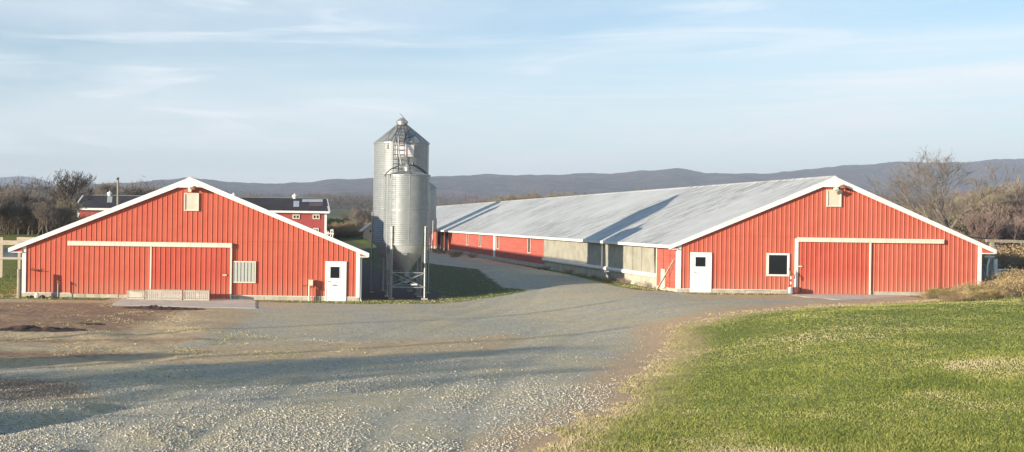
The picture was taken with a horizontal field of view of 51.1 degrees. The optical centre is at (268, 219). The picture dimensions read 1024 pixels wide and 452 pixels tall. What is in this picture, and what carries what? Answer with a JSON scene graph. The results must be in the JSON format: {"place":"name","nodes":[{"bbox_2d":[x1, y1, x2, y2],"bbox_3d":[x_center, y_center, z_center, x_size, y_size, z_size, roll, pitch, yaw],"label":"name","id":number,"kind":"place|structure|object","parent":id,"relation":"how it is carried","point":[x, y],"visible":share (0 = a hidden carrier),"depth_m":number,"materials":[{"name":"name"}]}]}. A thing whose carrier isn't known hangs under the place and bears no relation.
{"place":"outdoors","nodes":[
{"label":"outdoors","id":0,"kind":"place"},
{"bbox_2d":[0,176,55,185],"bbox_3d":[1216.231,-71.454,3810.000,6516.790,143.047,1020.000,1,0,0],"label":"hills","id":1,"kind":"structure","parent":0,"point":[12,179],"depth_m":3756.28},
{"bbox_2d":[0,207,1023,304],"bbox_3d":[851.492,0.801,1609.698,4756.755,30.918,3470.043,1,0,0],"label":"ground","id":2,"kind":"structure","parent":0,"point":[403,295],"depth_m":65.53,"materials":[{"name":"green plant"}]},
{"bbox_2d":[0,194,11,208],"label":"bare tree","id":3,"kind":"object","parent":2,"relation":"on","point":[3,204],"visible":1,"depth_m":87.06,"materials":[{"name":"brown plant"}]},
{"bbox_2d":[0,200,14,233],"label":"bare tree","id":4,"kind":"object","parent":2,"relation":"on","point":[3,211],"visible":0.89,"depth_m":89.64,"materials":[{"name":"brown plant"}]},
{"bbox_2d":[0,191,16,230],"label":"bare tree","id":5,"kind":"object","parent":2,"relation":"on","point":[12,201],"visible":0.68,"depth_m":90.53,"materials":[{"name":"brown plant"}]},
{"bbox_2d":[3,248,21,256],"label":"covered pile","id":6,"kind":"object","parent":2,"relation":"on","point":[6,253],"visible":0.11,"depth_m":77.88,"materials":[{"name":"plastic"}]},
{"bbox_2d":[0,185,25,204],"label":"bare tree","id":7,"kind":"object","parent":2,"relation":"on","point":[8,192],"visible":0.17,"depth_m":98.54,"materials":[{"name":"brown plant"}]},
{"bbox_2d":[7,185,27,196],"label":"bare tree","id":8,"kind":"object","parent":2,"relation":"on","point":[18,190],"visible":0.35,"depth_m":110.98,"materials":[{"name":"brown plant"}]},
{"bbox_2d":[6,203,28,233],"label":"bare tree","id":9,"kind":"object","parent":2,"relation":"on","point":[19,215],"visible":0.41,"depth_m":90.38,"materials":[{"name":"brown plant"}]},
{"bbox_2d":[0,237,34,277],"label":"board fence","id":10,"kind":"object","parent":2,"relation":"on","point":[14,242],"visible":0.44,"depth_m":68.95,"materials":[{"name":"brown wood"}]},
{"bbox_2d":[8,204,27,234],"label":"bare tree","id":11,"kind":"object","parent":2,"relation":"on","point":[15,212],"visible":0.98,"depth_m":89.25,"materials":[{"name":"brown plant"}]},
{"bbox_2d":[0,210,35,234],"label":"dry shrub","id":12,"kind":"object","parent":2,"relation":"on","point":[9,225],"visible":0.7,"depth_m":89.68,"materials":[{"name":"brown plant"}]},
{"bbox_2d":[17,269,20,297],"bbox_3d":[-12.729,3.390,52.200,0.245,1.667,0.240,1,0,0],"label":"wooden post","id":13,"kind":"object","parent":2,"relation":"on","point":[18,283],"visible":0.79,"depth_m":52.10,"materials":[{"name":"brown wood"}]},
{"bbox_2d":[4,191,34,205],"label":"bare tree","id":14,"kind":"object","parent":2,"relation":"on","point":[20,198],"visible":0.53,"depth_m":94.19,"materials":[{"name":"brown plant"}]},
{"bbox_2d":[4,216,49,233],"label":"dry shrub","id":15,"kind":"object","parent":2,"relation":"on","point":[36,225],"visible":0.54,"depth_m":90.61,"materials":[{"name":"brown plant"}]},
{"bbox_2d":[17,202,41,234],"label":"bare tree","id":16,"kind":"object","parent":2,"relation":"on","point":[25,209],"visible":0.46,"depth_m":89.50,"materials":[{"name":"brown plant"}]},
{"bbox_2d":[24,199,39,234],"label":"bare tree","id":17,"kind":"object","parent":2,"relation":"on","point":[30,212],"visible":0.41,"depth_m":89.37,"materials":[{"name":"brown plant"}]},
{"bbox_2d":[10,214,67,233],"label":"dry shrub","id":18,"kind":"object","parent":2,"relation":"on","point":[37,230],"visible":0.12,"depth_m":91.96,"materials":[{"name":"plant"}]},
{"bbox_2d":[28,201,55,235],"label":"bare tree","id":19,"kind":"object","parent":2,"relation":"on","point":[35,209],"visible":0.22,"depth_m":88.58,"materials":[{"name":"brown plant"}]},
{"bbox_2d":[34,192,53,208],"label":"bare tree","id":20,"kind":"object","parent":2,"relation":"on","point":[43,196],"visible":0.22,"depth_m":104.23,"materials":[{"name":"brown plant"}]},
{"bbox_2d":[32,197,56,234],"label":"bare tree","id":21,"kind":"object","parent":2,"relation":"on","point":[45,207],"visible":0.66,"depth_m":87.08,"materials":[{"name":"brown plant"}]},
{"bbox_2d":[32,206,62,232],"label":"bare tree","id":22,"kind":"object","parent":2,"relation":"on","point":[48,217],"visible":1,"depth_m":85.91,"materials":[{"name":"brown plant"}]},
{"bbox_2d":[36,210,87,231],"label":"dry shrub","id":23,"kind":"object","parent":2,"relation":"on","point":[60,224],"visible":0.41,"depth_m":91.01,"materials":[{"name":"plant"}]},
{"bbox_2d":[52,202,73,228],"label":"bare tree","id":24,"kind":"object","parent":2,"relation":"on","point":[64,213],"visible":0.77,"depth_m":90.57,"materials":[{"name":"brown plant"}]},
{"bbox_2d":[58,212,74,225],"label":"bare tree","id":25,"kind":"object","parent":2,"relation":"on","point":[66,218],"visible":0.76,"depth_m":90.77,"materials":[{"name":"brown plant"}]},
{"bbox_2d":[52,196,87,224],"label":"bare tree","id":26,"kind":"object","parent":2,"relation":"on","point":[73,207],"visible":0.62,"depth_m":94.07,"materials":[{"name":"brown plant"}]},
{"bbox_2d":[44,167,96,203],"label":"bare tree","id":27,"kind":"object","parent":2,"relation":"on","point":[62,186],"visible":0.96,"depth_m":96.05,"materials":[{"name":"brown plant"}]},
{"bbox_2d":[94,183,119,194],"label":"bare tree","id":28,"kind":"object","parent":2,"relation":"on","point":[104,189],"visible":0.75,"depth_m":166.64,"materials":[{"name":"brown plant"}]},
{"bbox_2d":[96,182,119,194],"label":"bare tree","id":29,"kind":"object","parent":2,"relation":"on","point":[106,187],"visible":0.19,"depth_m":177.71,"materials":[{"name":"brown plant"}]},
{"bbox_2d":[117,177,118,204],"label":"utility pole","id":30,"kind":"object","parent":2,"relation":"on","point":[117,190],"visible":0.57,"depth_m":125.90,"materials":[{"name":"brown wood"}]},
{"bbox_2d":[124,185,138,194],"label":"bare tree","id":31,"kind":"object","parent":2,"relation":"on","point":[131,191],"visible":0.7,"depth_m":166.06,"materials":[{"name":"brown plant"}]},
{"bbox_2d":[120,184,143,194],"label":"bare tree","id":32,"kind":"object","parent":2,"relation":"on","point":[139,191],"visible":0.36,"depth_m":169.64,"materials":[{"name":"brown plant"}]},
{"bbox_2d":[8,176,368,300],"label":"red barn","id":33,"kind":"structure","parent":2,"relation":"on","point":[190,233],"depth_m":53.18,"materials":[{"name":"metal"}]},
{"bbox_2d":[71,245,151,293],"bbox_3d":[-8.176,2.621,53.102,4.181,2.529,0.075,1,0,0],"label":"sliding door","id":34,"kind":"structure","parent":33,"relation":"in","point":[94,269],"depth_m":53.11,"materials":[{"name":"red metal"}]},
{"bbox_2d":[152,247,231,298],"bbox_3d":[-3.980,2.762,53.072,4.114,2.704,0.095,1,0,0],"label":"sliding door","id":35,"kind":"structure","parent":33,"relation":"in","point":[173,268],"depth_m":53.08,"materials":[{"name":"red metal"}]},
{"bbox_2d":[233,261,255,282],"bbox_3d":[-1.270,2.746,53.139,1.184,1.130,0.057,1,0,0],"label":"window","id":36,"kind":"structure","parent":33,"relation":"in","point":[243,271],"depth_m":53.12,"materials":[{"name":"metal"}]},
{"bbox_2d":[326,263,344,300],"bbox_3d":[3.471,3.277,53.111,0.941,2.014,0.111,1,0,0],"label":"door","id":37,"kind":"structure","parent":33,"relation":"in","point":[335,291],"depth_m":53.14,"materials":[{"name":"white paint"}]},
{"bbox_2d":[76,191,329,233],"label":"bank barn","id":38,"kind":"structure","parent":2,"relation":"on","point":[310,212],"depth_m":133.39,"materials":[{"name":"wood"}]},
{"bbox_2d":[303,279,312,300],"bbox_3d":[2.024,3.731,52.970,0.554,1.198,0.240,1,0,0],"label":"meter box","id":39,"kind":"object","parent":2,"relation":"on","point":[310,282],"visible":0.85,"depth_m":52.92,"materials":[{"name":"white metal"}]},
{"bbox_2d":[327,218,348,224],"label":"evergreen tree","id":40,"kind":"object","parent":2,"relation":"on","point":[337,220],"visible":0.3,"depth_m":169.58,"materials":[{"name":"plant"}]},
{"bbox_2d":[331,228,353,237],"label":"dry shrub","id":41,"kind":"object","parent":2,"relation":"on","point":[337,233],"visible":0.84,"depth_m":140.90,"materials":[{"name":"brown plant"}]},
{"bbox_2d":[334,225,360,237],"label":"dry shrub","id":42,"kind":"object","parent":2,"relation":"on","point":[353,229],"visible":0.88,"depth_m":140.34,"materials":[{"name":"brown plant"}]},
{"bbox_2d":[343,223,364,235],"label":"dry shrub","id":43,"kind":"object","parent":2,"relation":"on","point":[347,224],"visible":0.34,"depth_m":143.85,"materials":[{"name":"brown plant"}]},
{"bbox_2d":[350,209,360,222],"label":"bare tree","id":44,"kind":"object","parent":2,"relation":"on","point":[356,215],"visible":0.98,"depth_m":159.24,"materials":[{"name":"brown plant"}]},
{"bbox_2d":[350,202,363,222],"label":"bare tree","id":45,"kind":"object","parent":2,"relation":"on","point":[354,210],"visible":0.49,"depth_m":165.09,"materials":[{"name":"brown plant"}]},
{"bbox_2d":[350,207,370,222],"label":"bare tree","id":46,"kind":"object","parent":2,"relation":"on","point":[365,214],"visible":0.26,"depth_m":172.44,"materials":[{"name":"brown plant"}]},
{"bbox_2d":[359,223,370,239],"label":"shed","id":47,"kind":"structure","parent":2,"relation":"on","point":[365,230],"depth_m":136.00,"materials":[{"name":"grey wood"}]},
{"bbox_2d":[361,211,373,223],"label":"bare tree","id":48,"kind":"object","parent":2,"relation":"on","point":[368,218],"visible":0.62,"depth_m":167.04,"materials":[{"name":"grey plant"}]},
{"bbox_2d":[369,114,429,294],"bbox_3d":[7.827,-0.895,59.768,3.569,10.509,3.692,1,0,-31],"label":"grain silo","id":49,"kind":"object","parent":2,"relation":"on","point":[401,144],"visible":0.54,"depth_m":58.74,"materials":[{"name":"metal"}]},
{"bbox_2d":[383,162,430,299],"bbox_3d":[7.471,0.639,56.228,2.614,7.490,3.300,1,0,0],"label":"grain silo","id":50,"kind":"object","parent":2,"relation":"on","point":[406,215],"visible":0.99,"depth_m":54.89,"materials":[{"name":"metal"}]},
{"bbox_2d":[429,183,436,250],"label":"grain silo","id":51,"kind":"object","parent":2,"relation":"on","point":[433,188],"visible":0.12,"depth_m":126.60,"materials":[{"name":"metal"}]},
{"bbox_2d":[0,239,880,451],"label":"gravel yard","id":52,"kind":"structure","parent":2,"relation":"on","point":[568,311],"depth_m":30.96,"materials":[{"name":"grey gravel"}]},
{"bbox_2d":[0,325,91,331],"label":"mud heap","id":53,"kind":"object","parent":52,"relation":"on","point":[27,328],"visible":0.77,"depth_m":37.04,"materials":[{"name":"brown soil"}]},
{"bbox_2d":[123,305,204,309],"bbox_3d":[-4.825,4.144,47.300,4.400,0.366,1.200,1,0,0],"label":"mud heap","id":54,"kind":"object","parent":52,"relation":"on","point":[153,307],"visible":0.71,"depth_m":47.03,"materials":[{"name":"brown soil"}]},
{"bbox_2d":[112,297,256,308],"bbox_3d":[-4.038,4.159,50.335,7.307,0.090,5.570,1,0,0],"label":"concrete apron","id":55,"kind":"object","parent":52,"relation":"on","point":[229,303],"visible":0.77,"depth_m":49.96,"materials":[{"name":"grey concrete"}]},
{"bbox_2d":[127,290,144,298],"bbox_3d":[-6.759,3.850,52.200,0.887,0.445,0.480,1,0,0],"label":"wire crate","id":56,"kind":"object","parent":55,"relation":"on","point":[138,294],"visible":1,"depth_m":51.98,"materials":[{"name":"beige metal"}]},
{"bbox_2d":[145,289,182,299],"bbox_3d":[-5.332,3.845,52.150,1.851,0.494,0.480,1,0,0],"label":"wire crate","id":57,"kind":"object","parent":55,"relation":"on","point":[157,294],"visible":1,"depth_m":51.93,"materials":[{"name":"beige metal"}]},
{"bbox_2d":[183,290,209,300],"bbox_3d":[-3.672,3.869,52.100,1.302,0.495,0.480,1,0,0],"label":"wire crate","id":58,"kind":"object","parent":55,"relation":"on","point":[200,294],"visible":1,"depth_m":51.88,"materials":[{"name":"beige metal"}]},
{"bbox_2d":[656,260,674,289],"bbox_3d":[21.424,3.030,55.325,0.090,1.721,1.267,1,0,-22],"label":"leaning board","id":59,"kind":"object","parent":52,"relation":"on","point":[665,274],"visible":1,"depth_m":55.29,"materials":[{"name":"brown wood"}]},
{"bbox_2d":[792,294,908,299],"bbox_3d":[30.593,4.039,52.175,7.526,0.090,4.450,1,0,0],"label":"concrete apron","id":60,"kind":"object","parent":52,"relation":"on","point":[840,296],"visible":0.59,"depth_m":52.88,"materials":[{"name":"grey concrete"}]},
{"bbox_2d":[793,287,800,293],"bbox_3d":[27.852,3.765,54.000,0.400,0.330,0.390,1,0,0],"label":"rubber tub","id":61,"kind":"object","parent":60,"relation":"on","point":[797,290],"visible":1,"depth_m":53.86,"materials":[{"name":"rubber"}]},
{"bbox_2d":[0,172,966,209],"bbox_3d":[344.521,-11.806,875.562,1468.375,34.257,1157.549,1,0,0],"label":"woods","id":62,"kind":"object","parent":2,"relation":"on","point":[339,201],"visible":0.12,"depth_m":548.97,"materials":[{"name":"brown plant"}]},
{"bbox_2d":[494,191,537,201],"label":"bare tree","id":63,"kind":"object","parent":2,"relation":"on","point":[527,197],"visible":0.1,"depth_m":216.89,"materials":[{"name":"brown plant"}]},
{"bbox_2d":[429,176,996,294],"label":"red barn","id":64,"kind":"structure","parent":2,"relation":"on","point":[827,235],"depth_m":54.50,"materials":[{"name":"metal"}]},
{"bbox_2d":[660,269,664,289],"bbox_3d":[21.630,3.308,56.200,0.120,1.150,0.400,1,0,0],"label":"pale board","id":65,"kind":"object","parent":64,"relation":"attached to","point":[662,287],"visible":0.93,"depth_m":56.11,"materials":[{"name":"wood"}]},
{"bbox_2d":[692,254,709,290],"bbox_3d":[22.971,2.859,54.411,0.967,2.025,0.111,1,0,0],"label":"door","id":66,"kind":"structure","parent":64,"relation":"in","point":[700,262],"depth_m":54.44,"materials":[{"name":"white paint"}]},
{"bbox_2d":[766,253,789,275],"bbox_3d":[27.073,2.425,54.444,1.199,1.226,0.047,1,0,0],"label":"window","id":67,"kind":"structure","parent":64,"relation":"in","point":[778,264],"depth_m":54.46,"materials":[{"name":"black glass"}]},
{"bbox_2d":[798,242,870,294],"bbox_3d":[30.014,2.603,54.373,3.898,2.754,0.115,1,0,0],"label":"sliding door","id":68,"kind":"structure","parent":64,"relation":"in","point":[823,267],"depth_m":54.40,"materials":[{"name":"red metal"}]},
{"bbox_2d":[871,243,940,291],"bbox_3d":[33.899,2.578,54.452,3.651,2.594,0.057,1,0,0],"label":"sliding door","id":69,"kind":"structure","parent":64,"relation":"in","point":[896,267],"depth_m":54.45,"materials":[{"name":"red metal"}]},
{"bbox_2d":[984,255,994,276],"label":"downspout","id":70,"kind":"object","parent":64,"relation":"attached to","point":[989,257],"visible":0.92,"depth_m":67.96,"materials":[{"name":"metal"}]},
{"bbox_2d":[902,203,944,223],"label":"bare tree","id":71,"kind":"object","parent":2,"relation":"on","point":[929,217],"visible":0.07,"depth_m":91.75,"materials":[{"name":"brown plant"}]},
{"bbox_2d":[866,146,1023,228],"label":"bare tree","id":72,"kind":"object","parent":2,"relation":"on","point":[922,171],"visible":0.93,"depth_m":83.13,"materials":[{"name":"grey plant"}]},
{"bbox_2d":[928,188,978,229],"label":"bare tree","id":73,"kind":"object","parent":2,"relation":"on","point":[949,206],"visible":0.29,"depth_m":99.26,"materials":[{"name":"brown plant"}]},
{"bbox_2d":[936,208,971,234],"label":"bare tree","id":74,"kind":"object","parent":2,"relation":"on","point":[957,226],"visible":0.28,"depth_m":87.10,"materials":[{"name":"brown plant"}]},
{"bbox_2d":[923,185,984,207],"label":"bare tree","id":75,"kind":"object","parent":2,"relation":"on","point":[958,193],"visible":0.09,"depth_m":127.80,"materials":[{"name":"brown plant"}]},
{"bbox_2d":[927,189,987,234],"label":"bare tree","id":76,"kind":"object","parent":2,"relation":"on","point":[959,205],"visible":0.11,"depth_m":98.95,"materials":[{"name":"brown plant"}]},
{"bbox_2d":[943,206,985,236],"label":"bare tree","id":77,"kind":"object","parent":2,"relation":"on","point":[978,212],"visible":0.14,"depth_m":90.67,"materials":[{"name":"brown plant"}]},
{"bbox_2d":[952,184,1005,210],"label":"bare tree","id":78,"kind":"object","parent":2,"relation":"on","point":[983,194],"visible":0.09,"depth_m":107.05,"materials":[{"name":"brown plant"}]},
{"bbox_2d":[957,205,1006,254],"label":"bare tree","id":79,"kind":"object","parent":2,"relation":"on","point":[979,224],"visible":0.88,"depth_m":78.49,"materials":[{"name":"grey plant"}]},
{"bbox_2d":[954,181,1011,203],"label":"bare tree","id":80,"kind":"object","parent":2,"relation":"on","point":[1006,190],"visible":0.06,"depth_m":125.48,"materials":[{"name":"brown plant"}]},
{"bbox_2d":[955,187,1014,243],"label":"bare tree","id":81,"kind":"object","parent":2,"relation":"on","point":[990,201],"visible":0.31,"depth_m":96.71,"materials":[{"name":"brown plant"}]},
{"bbox_2d":[954,200,1023,252],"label":"bare tree","id":82,"kind":"object","parent":2,"relation":"on","point":[992,212],"visible":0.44,"depth_m":82.66,"materials":[{"name":"brown plant"}]},
{"bbox_2d":[968,236,1023,273],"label":"rail gate","id":83,"kind":"structure","parent":2,"relation":"on","point":[991,242],"depth_m":73.91,"materials":[{"name":"brown wood"}]},
{"bbox_2d":[981,249,1023,275],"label":"dry shrub","id":84,"kind":"object","parent":2,"relation":"on","point":[999,261],"visible":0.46,"depth_m":74.61,"materials":[{"name":"brown plant"}]},
{"bbox_2d":[982,256,1022,275],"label":"dry shrub","id":85,"kind":"object","parent":2,"relation":"on","point":[985,266],"visible":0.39,"depth_m":73.91,"materials":[{"name":"plant"}]},
{"bbox_2d":[982,248,1023,271],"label":"dry shrub","id":86,"kind":"object","parent":2,"relation":"on","point":[1001,258],"visible":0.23,"depth_m":75.58,"materials":[{"name":"brown plant"}]},
{"bbox_2d":[982,259,1023,276],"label":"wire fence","id":87,"kind":"object","parent":2,"relation":"on","point":[996,270],"visible":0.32,"depth_m":65.94,"materials":[{"name":"metal"}]},
{"bbox_2d":[985,243,1023,270],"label":"dry shrub","id":88,"kind":"object","parent":2,"relation":"on","point":[1020,250],"visible":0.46,"depth_m":75.62,"materials":[{"name":"beige plant"}]},
{"bbox_2d":[988,183,1023,221],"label":"bare tree","id":89,"kind":"object","parent":2,"relation":"on","point":[1007,199],"visible":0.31,"depth_m":99.51,"materials":[{"name":"brown plant"}]},
{"bbox_2d":[993,219,1023,250],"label":"bare tree","id":90,"kind":"object","parent":2,"relation":"on","point":[1008,233],"visible":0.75,"depth_m":79.61,"materials":[{"name":"brown plant"}]},
{"bbox_2d":[995,242,1023,271],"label":"dry shrub","id":91,"kind":"object","parent":2,"relation":"on","point":[1009,252],"visible":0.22,"depth_m":76.85,"materials":[{"name":"brown plant"}]},
{"bbox_2d":[997,194,1023,225],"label":"bare tree","id":92,"kind":"object","parent":2,"relation":"on","point":[1017,210],"visible":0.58,"depth_m":87.00,"materials":[{"name":"brown plant"}]},
{"bbox_2d":[998,247,1023,270],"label":"dry shrub","id":93,"kind":"object","parent":2,"relation":"on","point":[1014,257],"visible":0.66,"depth_m":74.86,"materials":[{"name":"plant"}]},
{"bbox_2d":[1005,181,1023,216],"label":"bare tree","id":94,"kind":"object","parent":2,"relation":"on","point":[1021,189],"visible":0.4,"depth_m":99.85,"materials":[{"name":"brown plant"}]},
{"bbox_2d":[1005,176,1023,202],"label":"bare tree","id":95,"kind":"object","parent":2,"relation":"on","point":[1018,182],"visible":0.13,"depth_m":108.78,"materials":[{"name":"brown plant"}]},
{"bbox_2d":[1011,191,1023,211],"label":"bare tree","id":96,"kind":"object","parent":2,"relation":"on","point":[1022,196],"visible":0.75,"depth_m":93.08,"materials":[{"name":"brown plant"}]},
{"bbox_2d":[0,0,1023,184],"label":"sky","id":97,"kind":"structure","parent":0,"point":[246,91],"materials":[{"name":"blue"}]},
{"bbox_2d":[0,264,1023,451],"bbox_3d":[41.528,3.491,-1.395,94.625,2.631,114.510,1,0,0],"label":"lawn","id":98,"kind":"structure","parent":0,"point":[625,397],"depth_m":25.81,"materials":[{"name":"green plant"}]},
{"bbox_2d":[937,294,970,301],"bbox_3d":[31.729,3.667,47.281,1.290,0.447,1.285,1,0,10],"label":"dry shrub","id":99,"kind":"object","parent":98,"relation":"on","point":[950,298],"visible":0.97,"depth_m":47.20,"materials":[{"name":"beige plant"}]},
{"bbox_2d":[935,287,976,297],"bbox_3d":[33.787,3.588,49.759,1.950,0.694,1.920,1,0,-2],"label":"dry shrub","id":100,"kind":"object","parent":98,"relation":"on","point":[956,290],"visible":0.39,"depth_m":49.80,"materials":[{"name":"beige plant"}]},
{"bbox_2d":[953,289,994,300],"bbox_3d":[32.904,3.521,47.599,1.732,0.616,1.705,1,0,-13],"label":"dry shrub","id":101,"kind":"object","parent":98,"relation":"on","point":[971,297],"visible":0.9,"depth_m":47.43,"materials":[{"name":"beige plant"}]},
{"bbox_2d":[962,290,996,300],"bbox_3d":[32.886,3.512,47.273,1.484,0.515,1.221,1,0,29],"label":"dry shrub","id":102,"kind":"object","parent":98,"relation":"on","point":[987,294],"visible":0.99,"depth_m":47.14,"materials":[{"name":"brown plant"}]},
{"bbox_2d":[965,284,1005,292],"bbox_3d":[34.390,3.443,48.950,1.696,0.716,2.061,1,0,0],"label":"dry shrub","id":103,"kind":"object","parent":98,"relation":"on","point":[974,287],"visible":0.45,"depth_m":49.10,"materials":[{"name":"beige plant"}]},
{"bbox_2d":[966,276,1009,289],"bbox_3d":[36.574,3.355,50.764,2.841,0.988,2.851,1,0,-14],"label":"dry shrub","id":104,"kind":"object","parent":98,"relation":"on","point":[980,282],"visible":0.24,"depth_m":51.33,"materials":[{"name":"beige plant"}]},
{"bbox_2d":[980,287,1015,298],"bbox_3d":[34.070,3.442,47.685,1.606,0.558,1.611,1,0,-27],"label":"dry shrub","id":105,"kind":"object","parent":98,"relation":"on","point":[996,292],"visible":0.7,"depth_m":47.72,"materials":[{"name":"beige plant"}]},
{"bbox_2d":[984,281,1023,297],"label":"dry shrub","id":106,"kind":"object","parent":98,"relation":"on","point":[1014,292],"visible":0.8,"depth_m":46.79,"materials":[{"name":"plant"}]},
{"bbox_2d":[991,275,1023,297],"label":"dry shrub","id":107,"kind":"object","parent":98,"relation":"on","point":[1015,283],"visible":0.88,"depth_m":46.70,"materials":[{"name":"beige plant"}]},
{"bbox_2d":[996,266,1023,280],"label":"dry shrub","id":108,"kind":"object","parent":98,"relation":"on","point":[1019,273],"visible":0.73,"depth_m":48.63,"materials":[{"name":"beige plant"}]},
{"bbox_2d":[1,159,1023,205],"bbox_3d":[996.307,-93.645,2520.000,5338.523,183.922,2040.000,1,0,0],"label":"hills","id":109,"kind":"structure","parent":0,"point":[484,185],"depth_m":2226.79,"materials":[{"name":"plant"}]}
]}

